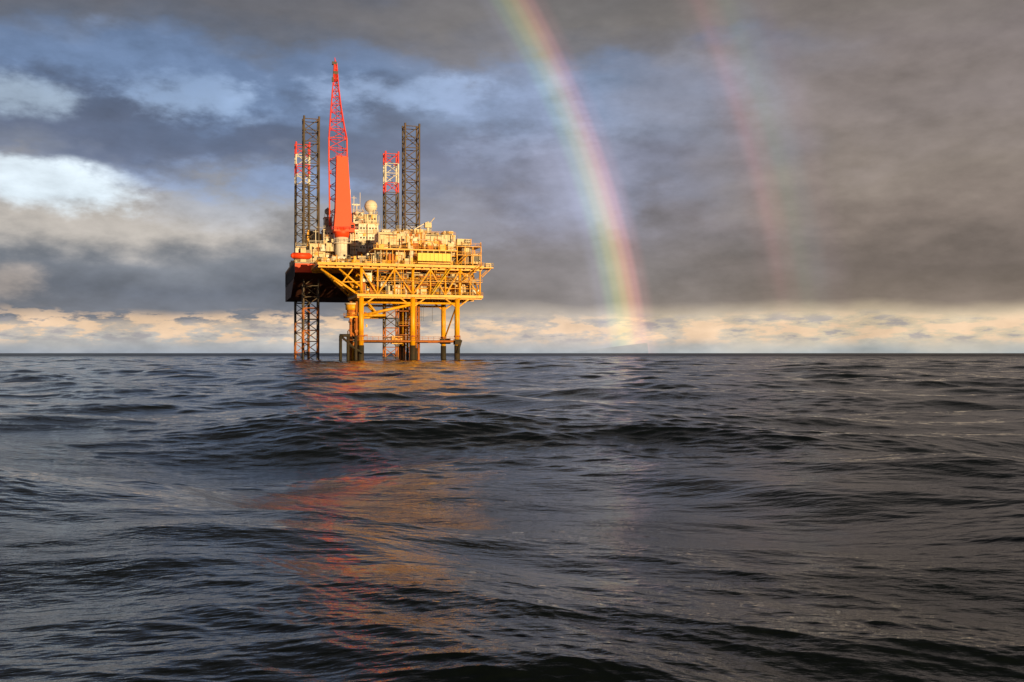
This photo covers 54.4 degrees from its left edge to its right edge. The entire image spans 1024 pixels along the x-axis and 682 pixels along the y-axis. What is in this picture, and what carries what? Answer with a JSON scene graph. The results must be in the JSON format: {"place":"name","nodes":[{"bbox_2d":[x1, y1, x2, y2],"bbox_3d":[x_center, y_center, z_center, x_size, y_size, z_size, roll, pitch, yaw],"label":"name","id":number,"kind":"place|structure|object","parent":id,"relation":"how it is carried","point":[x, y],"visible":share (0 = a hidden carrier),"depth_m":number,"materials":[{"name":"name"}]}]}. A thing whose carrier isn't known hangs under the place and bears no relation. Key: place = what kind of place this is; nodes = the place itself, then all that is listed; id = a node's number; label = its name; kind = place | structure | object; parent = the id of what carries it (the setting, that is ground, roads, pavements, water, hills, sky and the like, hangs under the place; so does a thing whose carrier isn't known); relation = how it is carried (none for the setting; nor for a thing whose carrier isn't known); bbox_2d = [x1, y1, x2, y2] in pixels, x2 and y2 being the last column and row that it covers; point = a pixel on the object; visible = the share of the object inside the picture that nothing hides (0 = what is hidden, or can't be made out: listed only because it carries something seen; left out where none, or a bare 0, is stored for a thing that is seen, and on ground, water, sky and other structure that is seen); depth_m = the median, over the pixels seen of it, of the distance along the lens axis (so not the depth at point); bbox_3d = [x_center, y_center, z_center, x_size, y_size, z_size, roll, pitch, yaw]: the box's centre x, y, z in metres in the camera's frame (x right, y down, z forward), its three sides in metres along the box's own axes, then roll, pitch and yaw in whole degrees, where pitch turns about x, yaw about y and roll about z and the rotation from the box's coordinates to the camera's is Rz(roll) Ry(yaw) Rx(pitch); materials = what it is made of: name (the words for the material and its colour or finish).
{"place":"outdoors","nodes":[
{"label":"outdoors","id":0,"kind":"place"},
{"bbox_2d":[0,353,1023,681],"bbox_3d":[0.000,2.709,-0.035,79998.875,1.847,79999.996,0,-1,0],"label":"sea water","id":1,"kind":"structure","parent":0,"point":[546,517],"depth_m":16.94,"materials":[{"name":"black liquid"}]},
{"bbox_2d":[285,115,431,359],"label":"jack up rig","id":2,"kind":"object","parent":1,"relation":"in","point":[303,283],"visible":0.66,"depth_m":391.15,"materials":[{"name":"orange paint"}]},
{"bbox_2d":[328,60,354,257],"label":"pedestal crane","id":3,"kind":"object","parent":2,"relation":"on","point":[343,225],"visible":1,"depth_m":380.87,"materials":[{"name":"red metal"}]},
{"bbox_2d":[311,218,493,359],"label":"offshore oil platform","id":4,"kind":"structure","parent":1,"relation":"in","point":[414,270],"depth_m":362.37,"materials":[{"name":"yellow metal"}]},
{"bbox_2d":[0,0,1023,352],"label":"sky","id":5,"kind":"structure","parent":0,"point":[633,176],"materials":[{"name":"grey"}]}
]}

